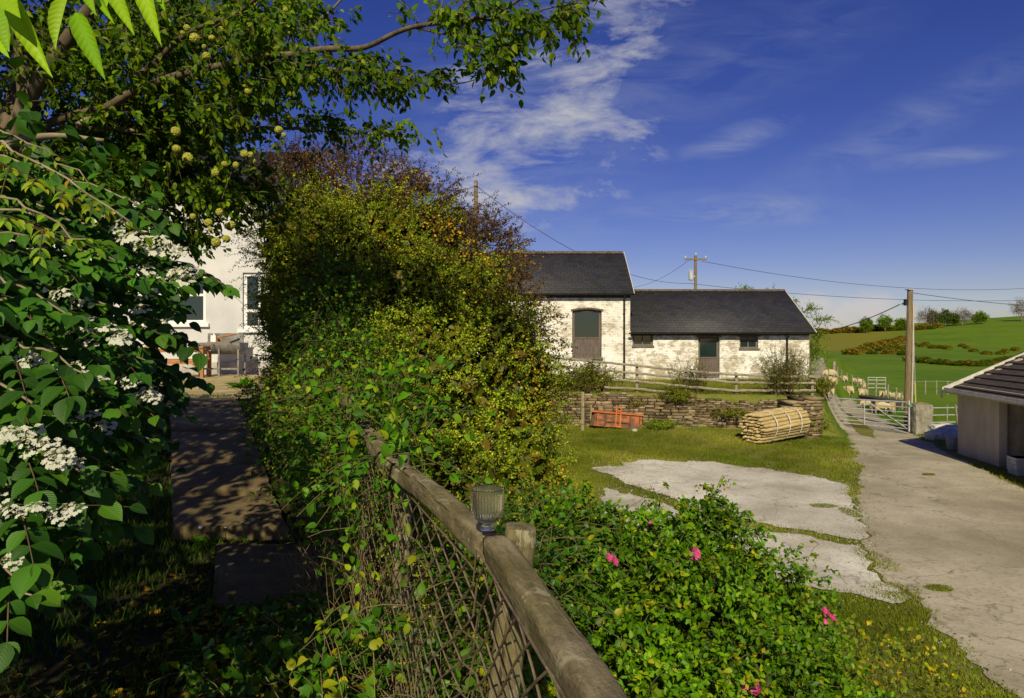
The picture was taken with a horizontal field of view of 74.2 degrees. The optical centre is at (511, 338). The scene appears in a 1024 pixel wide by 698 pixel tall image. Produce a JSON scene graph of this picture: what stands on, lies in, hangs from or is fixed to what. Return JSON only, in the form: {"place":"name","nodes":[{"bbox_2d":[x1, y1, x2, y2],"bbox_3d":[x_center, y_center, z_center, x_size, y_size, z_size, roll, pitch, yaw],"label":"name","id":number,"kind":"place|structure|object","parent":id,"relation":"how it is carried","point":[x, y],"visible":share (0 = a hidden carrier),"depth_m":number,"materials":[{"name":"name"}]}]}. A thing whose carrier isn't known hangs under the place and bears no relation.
{"place":"outdoors","nodes":[
{"label":"outdoors","id":0,"kind":"place"},
{"bbox_2d":[26,374,274,398],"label":"terrace","id":1,"kind":"structure","parent":0,"point":[218,383],"depth_m":13.16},
{"bbox_2d":[144,346,211,377],"bbox_3d":[-7.529,0.530,15.332,1.250,0.700,0.620,0,0,-6],"label":"garden bench","id":2,"kind":"object","parent":1,"relation":"on","point":[190,361],"visible":0.34,"depth_m":15.11,"materials":[{"name":"orange wood"}]},
{"bbox_2d":[198,333,247,376],"bbox_3d":[-6.720,0.380,15.704,0.980,1.000,0.672,0,0,0],"label":"drum trough","id":3,"kind":"object","parent":1,"relation":"on","point":[236,347],"visible":0.75,"depth_m":15.55,"materials":[{"name":"grey metal"}]},
{"bbox_2d":[207,333,235,342],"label":"tools","id":4,"kind":"object","parent":3,"relation":"in","point":[221,337],"visible":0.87,"depth_m":15.75,"materials":[{"name":"orange wood"}]},
{"bbox_2d":[225,376,254,387],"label":"weed","id":5,"kind":"object","parent":1,"relation":"on","point":[236,385],"visible":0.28,"depth_m":12.74,"materials":[{"name":"green plant"}]},
{"bbox_2d":[167,398,240,406],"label":"path","id":6,"kind":"structure","parent":0,"point":[209,402],"depth_m":10.02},
{"bbox_2d":[169,407,249,430],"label":"path","id":7,"kind":"structure","parent":0,"point":[218,418],"depth_m":8.83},
{"bbox_2d":[171,430,260,462],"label":"path","id":8,"kind":"structure","parent":0,"point":[197,446],"depth_m":7.61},
{"bbox_2d":[170,462,271,501],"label":"path","id":9,"kind":"structure","parent":0,"point":[216,479],"depth_m":6.62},
{"bbox_2d":[172,496,288,539],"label":"path","id":10,"kind":"structure","parent":0,"point":[214,515],"depth_m":5.66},
{"bbox_2d":[213,543,342,607],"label":"path","id":11,"kind":"structure","parent":0,"point":[246,565],"depth_m":4.66,"materials":[{"name":"concrete"}]},
{"bbox_2d":[0,316,1023,697],"bbox_3d":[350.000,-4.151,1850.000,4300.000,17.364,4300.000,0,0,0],"label":"ground","id":12,"kind":"structure","parent":0,"point":[994,334],"depth_m":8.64,"materials":[{"name":"plant"}]},
{"bbox_2d":[0,56,239,672],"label":"viburnum shrub","id":13,"kind":"object","parent":12,"relation":"on","point":[82,364],"visible":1,"depth_m":1.83,"materials":[{"name":"green plant"}]},
{"bbox_2d":[42,152,319,373],"bbox_3d":[-9.925,-1.900,18.800,8.550,6.600,5.200,0,0,0],"label":"farmhouse","id":14,"kind":"object","parent":12,"relation":"on","point":[218,313],"visible":0.12,"depth_m":16.50,"materials":[{"name":"paint"}]},
{"bbox_2d":[137,272,205,322],"bbox_3d":[-8.330,-0.990,16.590,1.720,1.240,0.060,0,0,0],"label":"window","id":15,"kind":"structure","parent":14,"relation":"in","point":[199,305],"depth_m":16.59,"materials":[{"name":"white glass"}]},
{"bbox_2d":[244,273,265,328],"bbox_3d":[-6.270,-0.910,16.590,0.560,1.360,0.060,0,0,0],"label":"window","id":16,"kind":"structure","parent":14,"relation":"in","point":[246,301],"depth_m":16.59,"materials":[{"name":"white glass"}]},
{"bbox_2d":[163,596,210,632],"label":"weed","id":17,"kind":"object","parent":12,"relation":"on","point":[192,617],"visible":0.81,"depth_m":3.94,"materials":[{"name":"green plant"}]},
{"bbox_2d":[155,625,250,680],"bbox_3d":[-1.532,1.605,3.464,0.525,0.250,0.557,0,0,0],"label":"weed","id":18,"kind":"object","parent":12,"relation":"on","point":[202,639],"visible":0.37,"depth_m":3.46,"materials":[{"name":"green plant"}]},
{"bbox_2d":[0,566,406,697],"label":"leaf litter","id":19,"kind":"object","parent":12,"relation":"on","point":[170,693],"visible":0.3,"depth_m":3.52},
{"bbox_2d":[193,536,222,547],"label":"weed","id":20,"kind":"object","parent":12,"relation":"on","point":[204,539],"visible":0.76,"depth_m":5.36,"materials":[{"name":"green plant"}]},
{"bbox_2d":[0,0,609,283],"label":"apple tree","id":21,"kind":"object","parent":12,"relation":"on","point":[230,94],"visible":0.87,"depth_m":3.99,"materials":[{"name":"plant"}]},
{"bbox_2d":[0,0,164,78],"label":"leaf shoot","id":22,"kind":"object","parent":21,"relation":"hanging from","point":[14,15],"visible":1,"depth_m":0.78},
{"bbox_2d":[227,374,392,645],"bbox_3d":[-1.889,1.137,6.337,1.163,1.380,6.697,0,0,-26],"label":"ivy","id":23,"kind":"object","parent":12,"relation":"on","point":[318,507],"visible":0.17,"depth_m":4.80,"materials":[{"name":"green plant"}]},
{"bbox_2d":[147,585,488,697],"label":"ivy","id":24,"kind":"object","parent":12,"relation":"on","point":[280,661],"visible":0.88,"depth_m":2.76,"materials":[{"name":"green plant"}]},
{"bbox_2d":[248,477,490,697],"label":"dead stalks","id":25,"kind":"object","parent":12,"relation":"on","point":[352,600],"visible":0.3,"depth_m":3.17,"materials":[{"name":"plant"}]},
{"bbox_2d":[234,338,507,620],"bbox_3d":[-0.819,0.767,3.722,1.312,1.534,2.837,0,0,-34],"label":"bramble","id":26,"kind":"object","parent":12,"relation":"on","point":[362,409],"visible":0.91,"depth_m":3.46,"materials":[{"name":"green plant"}]},
{"bbox_2d":[224,157,599,635],"bbox_3d":[-1.051,0.178,6.287,2.713,4.213,6.130,0,0,-33],"label":"hedge bush","id":27,"kind":"object","parent":12,"relation":"on","point":[494,454],"visible":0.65,"depth_m":5.32,"materials":[{"name":"green plant"}]},
{"bbox_2d":[232,241,451,502],"bbox_3d":[-1.442,0.217,5.559,1.423,2.174,3.364,0,0,-30],"label":"bramble","id":28,"kind":"object","parent":27,"relation":"on","point":[360,337],"visible":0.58,"depth_m":5.29,"materials":[{"name":"green plant"}]},
{"bbox_2d":[239,127,587,492],"bbox_3d":[-1.036,-0.186,6.665,5.056,4.276,2.235,0,0,37],"label":"barberry bush","id":29,"kind":"object","parent":12,"relation":"on","point":[299,157],"visible":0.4,"depth_m":6.57,"materials":[{"name":"green plant"}]},
{"bbox_2d":[321,348,627,697],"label":"fence","id":30,"kind":"object","parent":12,"relation":"on","point":[533,611],"visible":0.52,"depth_m":1.62,"materials":[{"name":"wood"}]},
{"bbox_2d":[299,456,489,697],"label":"bramble","id":31,"kind":"object","parent":30,"relation":"attached to","point":[421,589],"visible":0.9,"depth_m":2.17,"materials":[{"name":"green plant"}]},
{"bbox_2d":[470,485,504,530],"bbox_3d":[-0.060,0.419,1.665,0.084,0.102,0.084,0,0,0],"label":"glass cup","id":32,"kind":"object","parent":30,"relation":"on","point":[487,505],"visible":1,"depth_m":1.64,"materials":[{"name":"white"}]},
{"bbox_2d":[474,180,477,249],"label":"telegraph pole","id":33,"kind":"object","parent":12,"relation":"on","point":[476,189],"visible":0.21,"depth_m":41.89,"materials":[{"name":"brown wood"}]},
{"bbox_2d":[477,186,688,283],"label":"overhead wire","id":34,"kind":"object","parent":33,"relation":"attached to","point":[562,244],"visible":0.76,"depth_m":46.21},
{"bbox_2d":[371,471,638,697],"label":"bramble","id":35,"kind":"object","parent":12,"relation":"on","point":[542,551],"visible":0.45,"depth_m":2.79,"materials":[{"name":"green plant"}]},
{"bbox_2d":[459,251,635,379],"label":"tall barn","id":36,"kind":"structure","parent":12,"relation":"on","point":[591,291],"depth_m":34.12,"materials":[{"name":"whitewashed stone"},{"name":"slate"},{"name":"tile"}]},
{"bbox_2d":[572,310,600,356],"bbox_3d":[3.760,-0.240,34.153,1.420,2.360,0.065,0,0,0],"label":"loft door","id":37,"kind":"structure","parent":36,"relation":"in","point":[586,328],"depth_m":34.15,"materials":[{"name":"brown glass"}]},
{"bbox_2d":[546,371,576,390],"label":"bush","id":38,"kind":"object","parent":12,"relation":"on","point":[564,386],"visible":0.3,"depth_m":28.78,"materials":[{"name":"green plant"}]},
{"bbox_2d":[581,392,584,430],"bbox_3d":[2.854,3.054,27.388,0.170,1.783,0.161,0,0,0],"label":"post","id":39,"kind":"object","parent":12,"relation":"on","point":[582,409],"visible":0.77,"depth_m":27.32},
{"bbox_2d":[556,357,629,393],"bbox_3d":[3.335,1.645,29.005,3.461,1.783,2.784,0,0,0],"label":"bush","id":40,"kind":"object","parent":12,"relation":"on","point":[592,382],"visible":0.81,"depth_m":28.51,"materials":[{"name":"green plant"}]},
{"bbox_2d":[589,405,643,428],"bbox_3d":[4.282,3.176,27.789,2.150,0.940,0.860,4,0,6],"label":"transport box","id":41,"kind":"object","parent":12,"relation":"on","point":[618,419],"visible":0.97,"depth_m":27.49,"materials":[{"name":"metal"}]},
{"bbox_2d":[623,394,643,406],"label":"bush","id":42,"kind":"object","parent":12,"relation":"on","point":[638,403],"visible":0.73,"depth_m":27.72,"materials":[{"name":"green plant"}]},
{"bbox_2d":[642,417,677,430],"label":"bush","id":43,"kind":"object","parent":12,"relation":"on","point":[656,424],"visible":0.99,"depth_m":27.05,"materials":[{"name":"green plant"}]},
{"bbox_2d":[540,391,780,428],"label":"stone wall","id":44,"kind":"structure","parent":12,"relation":"on","point":[692,411],"depth_m":27.52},
{"bbox_2d":[651,383,697,403],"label":"bush","id":45,"kind":"object","parent":44,"relation":"on","point":[676,394],"visible":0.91,"depth_m":27.40,"materials":[{"name":"green plant"}]},
{"bbox_2d":[699,405,746,418],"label":"bush","id":46,"kind":"object","parent":44,"relation":"on","point":[728,412],"visible":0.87,"depth_m":26.91,"materials":[{"name":"green plant"}]},
{"bbox_2d":[524,376,817,394],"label":"terrace grass","id":47,"kind":"structure","parent":12,"relation":"on","point":[669,381],"depth_m":30.24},
{"bbox_2d":[538,357,815,395],"bbox_3d":[6.598,1.604,28.102,11.253,1.824,0.245,0,0,10],"label":"rail fence","id":48,"kind":"object","parent":12,"relation":"on","point":[736,382],"visible":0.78,"depth_m":27.89,"materials":[{"name":"brown wood"}]},
{"bbox_2d":[462,475,905,697],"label":"rose bush","id":49,"kind":"object","parent":12,"relation":"on","point":[700,616],"visible":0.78,"depth_m":3.35,"materials":[{"name":"green plant"}]},
{"bbox_2d":[664,355,713,393],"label":"bush","id":50,"kind":"object","parent":12,"relation":"on","point":[693,382],"visible":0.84,"depth_m":27.98,"materials":[{"name":"green plant"}]},
{"bbox_2d":[684,253,706,288],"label":"telegraph pole","id":51,"kind":"object","parent":12,"relation":"on","point":[692,275],"visible":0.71,"depth_m":59.88,"materials":[{"name":"brown wood"}]},
{"bbox_2d":[689,283,1023,300],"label":"overhead wire","id":52,"kind":"object","parent":51,"relation":"attached to","point":[858,297],"visible":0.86,"depth_m":63.92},
{"bbox_2d":[703,261,1023,289],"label":"overhead wire","id":53,"kind":"object","parent":51,"relation":"attached to","point":[859,284],"visible":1,"depth_m":66.63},
{"bbox_2d":[629,289,817,379],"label":"barn","id":54,"kind":"structure","parent":12,"relation":"on","point":[723,330],"depth_m":34.15,"materials":[{"name":"stone"}]},
{"bbox_2d":[633,335,651,344],"bbox_3d":[6.565,0.080,34.150,0.990,0.560,0.060,0,0,0],"label":"window","id":55,"kind":"structure","parent":54,"relation":"in","point":[637,339],"depth_m":34.15,"materials":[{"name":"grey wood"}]},
{"bbox_2d":[698,337,717,377],"bbox_3d":[9.885,0.950,34.170,1.030,2.060,0.060,0,0,0],"label":"stable door","id":56,"kind":"structure","parent":54,"relation":"in","point":[707,346],"depth_m":34.17,"materials":[{"name":"brown wood"}]},
{"bbox_2d":[740,337,756,347],"bbox_3d":[11.890,0.210,34.150,0.900,0.580,0.060,0,0,0],"label":"window","id":57,"kind":"structure","parent":54,"relation":"in","point":[745,342],"depth_m":34.15,"materials":[{"name":"grey wood"}]},
{"bbox_2d":[592,460,868,539],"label":"yard slab","id":58,"kind":"structure","parent":12,"relation":"on","point":[786,498],"depth_m":17.56,"materials":[{"name":"concrete"}]},
{"bbox_2d":[810,503,836,507],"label":"grass tuft","id":59,"kind":"object","parent":58,"relation":"on","point":[820,505],"visible":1,"depth_m":15.83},
{"bbox_2d":[839,507,863,517],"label":"grass tuft","id":60,"kind":"object","parent":58,"relation":"on","point":[844,509],"visible":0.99,"depth_m":15.24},
{"bbox_2d":[597,488,911,602],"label":"yard slab","id":61,"kind":"structure","parent":12,"relation":"on","point":[853,572],"depth_m":12.17,"materials":[{"name":"concrete"}]},
{"bbox_2d":[861,580,921,595],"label":"grass tuft","id":62,"kind":"object","parent":61,"relation":"on","point":[906,589],"visible":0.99,"depth_m":10.71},
{"bbox_2d":[879,591,924,602],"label":"grass tuft","id":63,"kind":"object","parent":61,"relation":"on","point":[908,598],"visible":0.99,"depth_m":10.34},
{"bbox_2d":[506,405,1023,544],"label":"yard grass","id":64,"kind":"structure","parent":12,"relation":"on","point":[671,452],"depth_m":22.63,"materials":[{"name":"plant"}]},
{"bbox_2d":[738,406,810,442],"bbox_3d":[9.828,3.209,25.305,2.534,1.274,1.372,0,0,-27],"label":"stake bundle","id":65,"kind":"object","parent":12,"relation":"on","point":[770,425],"visible":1,"depth_m":24.85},
{"bbox_2d":[749,341,834,397],"bbox_3d":[10.980,1.368,27.453,3.221,2.537,3.082,0,0,-30],"label":"bush","id":66,"kind":"object","parent":12,"relation":"on","point":[784,370],"visible":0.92,"depth_m":27.25,"materials":[{"name":"green plant"}]},
{"bbox_2d":[575,434,1020,696],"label":"grit","id":67,"kind":"object","parent":12,"relation":"on","point":[996,686],"visible":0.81,"depth_m":14.12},
{"bbox_2d":[776,395,825,438],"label":"stone pier","id":68,"kind":"structure","parent":12,"relation":"on","point":[812,406],"depth_m":25.95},
{"bbox_2d":[793,295,838,371],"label":"young tree","id":69,"kind":"object","parent":12,"relation":"on","point":[819,335],"visible":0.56,"depth_m":42.72,"materials":[{"name":"green plant"}]},
{"bbox_2d":[802,372,839,395],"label":"bush","id":70,"kind":"object","parent":12,"relation":"on","point":[825,387],"visible":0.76,"depth_m":28.57,"materials":[{"name":"green plant"}]},
{"bbox_2d":[805,411,836,436],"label":"bush","id":71,"kind":"object","parent":12,"relation":"on","point":[812,422],"visible":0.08,"depth_m":26.36,"materials":[{"name":"green plant"}]},
{"bbox_2d":[822,369,838,378],"bbox_3d":[18.353,2.083,39.075,1.087,0.652,0.432,0,0,-10],"label":"sheep","id":72,"kind":"object","parent":12,"relation":"on","point":[830,372],"visible":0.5,"depth_m":38.92},
{"bbox_2d":[842,386,853,395],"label":"sheep","id":73,"kind":"object","parent":12,"relation":"on","point":[848,389],"visible":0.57,"depth_m":46.04},
{"bbox_2d":[845,348,862,354],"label":"scrub bush","id":74,"kind":"object","parent":12,"relation":"on","point":[850,352],"visible":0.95,"depth_m":139.59,"materials":[{"name":"brown plant"}]},
{"bbox_2d":[848,326,862,332],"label":"scrub bush","id":75,"kind":"object","parent":12,"relation":"on","point":[853,329],"visible":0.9,"depth_m":268.58,"materials":[{"name":"brown plant"}]},
{"bbox_2d":[844,413,874,437],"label":"verge","id":76,"kind":"structure","parent":12,"relation":"on","point":[864,430],"depth_m":29.42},
{"bbox_2d":[858,388,868,394],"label":"sheep","id":77,"kind":"object","parent":12,"relation":"on","point":[862,391],"visible":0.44,"depth_m":44.48},
{"bbox_2d":[857,316,874,332],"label":"hill tree","id":78,"kind":"object","parent":12,"relation":"on","point":[865,325],"visible":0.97,"depth_m":261.52,"materials":[{"name":"green plant"}]},
{"bbox_2d":[832,361,902,408],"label":"wire fence","id":79,"kind":"object","parent":12,"relation":"on","point":[851,378],"visible":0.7,"depth_m":46.16,"materials":[{"name":"grey wood"}]},
{"bbox_2d":[827,397,911,431],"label":"field gate","id":80,"kind":"structure","parent":12,"relation":"on","point":[908,412],"depth_m":28.75,"materials":[{"name":"metal"}]},
{"bbox_2d":[858,395,902,409],"bbox_3d":[21.298,3.727,39.250,0.800,0.554,3.501,0,0,1],"label":"feed trough","id":81,"kind":"object","parent":12,"relation":"on","point":[870,397],"visible":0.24,"depth_m":39.20,"materials":[{"name":"grey metal"}]},
{"bbox_2d":[870,402,893,412],"bbox_3d":[20.000,3.726,36.634,1.138,0.683,0.453,0,0,35],"label":"sheep","id":82,"kind":"object","parent":12,"relation":"on","point":[885,404],"visible":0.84,"depth_m":36.44},
{"bbox_2d":[871,400,895,413],"bbox_3d":[20.155,3.735,36.764,1.200,0.690,0.400,0,0,-6],"label":"sheep","id":83,"kind":"object","parent":12,"relation":"on","point":[890,403],"visible":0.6,"depth_m":36.64,"materials":[{"name":"beige fur"}]},
{"bbox_2d":[875,313,894,331],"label":"hill tree","id":84,"kind":"object","parent":12,"relation":"on","point":[885,321],"visible":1,"depth_m":261.46,"materials":[{"name":"green plant"}]},
{"bbox_2d":[879,349,895,353],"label":"scrub bush","id":85,"kind":"object","parent":12,"relation":"on","point":[885,351],"visible":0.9,"depth_m":144.33,"materials":[{"name":"brown plant"}]},
{"bbox_2d":[894,318,905,325],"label":"hill tree","id":86,"kind":"object","parent":12,"relation":"on","point":[900,321],"visible":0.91,"depth_m":261.38,"materials":[{"name":"green plant"}]},
{"bbox_2d":[902,289,915,429],"bbox_3d":[16.870,0.923,28.983,0.506,6.050,0.334,1,0,0],"label":"telegraph pole","id":87,"kind":"object","parent":12,"relation":"on","point":[909,361],"visible":0.85,"depth_m":28.89,"materials":[{"name":"brown wood"}]},
{"bbox_2d":[836,304,899,329],"bbox_3d":[16.196,-0.943,30.998,0.038,1.048,4.091,0,0,-12],"label":"overhead wire","id":88,"kind":"object","parent":87,"relation":"attached to","point":[868,318],"visible":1,"depth_m":30.86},
{"bbox_2d":[825,614,996,697],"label":"weed bush","id":89,"kind":"object","parent":12,"relation":"on","point":[886,638],"visible":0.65,"depth_m":4.93,"materials":[{"name":"green plant"}]},
{"bbox_2d":[907,402,932,434],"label":"gate pier","id":90,"kind":"structure","parent":12,"relation":"on","point":[921,417],"depth_m":27.55,"materials":[{"name":"stone"}]},
{"bbox_2d":[910,606,933,612],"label":"grass tuft","id":91,"kind":"object","parent":12,"relation":"on","point":[928,610],"visible":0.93,"depth_m":9.88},
{"bbox_2d":[918,356,932,362],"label":"hedge shrub","id":92,"kind":"object","parent":12,"relation":"on","point":[922,359],"visible":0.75,"depth_m":105.14,"materials":[{"name":"green plant"}]},
{"bbox_2d":[914,305,940,323],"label":"bare tree","id":93,"kind":"object","parent":12,"relation":"on","point":[925,317],"visible":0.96,"depth_m":261.42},
{"bbox_2d":[926,309,939,323],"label":"hill tree","id":94,"kind":"object","parent":12,"relation":"on","point":[931,314],"visible":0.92,"depth_m":261.19,"materials":[{"name":"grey plant"}]},
{"bbox_2d":[924,429,947,440],"bbox_3d":[16.410,3.785,26.197,0.872,0.574,0.774,0,0,-17],"label":"sack","id":95,"kind":"object","parent":12,"relation":"on","point":[937,434],"visible":0.8,"depth_m":25.94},
{"bbox_2d":[937,308,953,326],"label":"hill tree","id":96,"kind":"object","parent":12,"relation":"on","point":[945,314],"visible":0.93,"depth_m":261.41,"materials":[{"name":"green plant"}]},
{"bbox_2d":[933,405,957,424],"bbox_3d":[19.116,3.376,28.085,3.640,1.257,0.474,0,0,-6],"label":"field hurdle","id":97,"kind":"object","parent":12,"relation":"on","point":[947,407],"visible":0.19,"depth_m":28.08,"materials":[{"name":"metal"}]},
{"bbox_2d":[944,425,957,430],"bbox_3d":[17.130,3.702,26.488,1.029,0.655,0.768,0,0,11],"label":"sack","id":98,"kind":"object","parent":12,"relation":"on","point":[954,427],"visible":0.27,"depth_m":26.23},
{"bbox_2d":[928,423,953,429],"bbox_3d":[16.945,3.531,26.596,1.057,0.422,0.706,0,0,-6],"label":"sack","id":99,"kind":"object","parent":98,"relation":"on","point":[938,426],"visible":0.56,"depth_m":26.38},
{"bbox_2d":[945,436,957,449],"bbox_3d":[15.465,3.699,23.815,0.425,0.440,0.425,0,0,0],"label":"tub","id":100,"kind":"object","parent":12,"relation":"on","point":[951,443],"visible":0.92,"depth_m":23.68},
{"bbox_2d":[947,430,957,436],"bbox_3d":[17.023,3.813,26.006,0.751,0.574,0.661,0,0,-34],"label":"sack","id":101,"kind":"object","parent":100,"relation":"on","point":[953,433],"visible":0.25,"depth_m":25.87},
{"bbox_2d":[947,313,961,325],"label":"hill tree","id":102,"kind":"object","parent":12,"relation":"on","point":[955,320],"visible":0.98,"depth_m":261.11,"materials":[{"name":"green plant"}]},
{"bbox_2d":[952,307,977,325],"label":"bare tree","id":103,"kind":"object","parent":12,"relation":"on","point":[966,314],"visible":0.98,"depth_m":261.46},
{"bbox_2d":[970,310,989,323],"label":"hill tree","id":104,"kind":"object","parent":12,"relation":"on","point":[982,317],"visible":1,"depth_m":261.31,"materials":[{"name":"green plant"}]},
{"bbox_2d":[939,352,1023,466],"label":"garage","id":105,"kind":"structure","parent":12,"relation":"on","point":[991,415],"depth_m":21.00,"materials":[{"name":"paint"}]},
{"bbox_2d":[1007,403,1023,465],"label":"garage door","id":106,"kind":"structure","parent":105,"relation":"in","point":[1015,413],"depth_m":19.73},
{"bbox_2d":[1007,455,1023,475],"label":"crate","id":107,"kind":"object","parent":12,"relation":"on","point":[1015,464],"visible":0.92,"depth_m":18.96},
{"bbox_2d":[1009,297,1023,320],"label":"bare tree","id":108,"kind":"object","parent":12,"relation":"on","point":[1020,308],"visible":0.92,"depth_m":261.94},
{"bbox_2d":[0,0,1023,329],"label":"sky","id":109,"kind":"structure","parent":0,"point":[878,143],"materials":[{"name":"blue"}]},
{"bbox_2d":[564,542,1022,697],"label":"bank grass","id":110,"kind":"structure","parent":0,"point":[854,606],"depth_m":9.02,"materials":[{"name":"plant"}]},
{"bbox_2d":[796,372,956,445],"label":"verge grass","id":111,"kind":"structure","parent":0,"point":[895,418],"depth_m":30.52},
{"bbox_2d":[809,358,1023,697],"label":"road","id":112,"kind":"structure","parent":0,"point":[957,524],"depth_m":13.56,"materials":[{"name":"concrete"}]},
{"bbox_2d":[852,547,903,571],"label":"grass tuft","id":113,"kind":"object","parent":112,"relation":"on","point":[877,555],"visible":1,"depth_m":12.13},
{"bbox_2d":[923,583,955,591],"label":"grass tuft","id":114,"kind":"object","parent":112,"relation":"on","point":[937,587],"visible":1,"depth_m":10.74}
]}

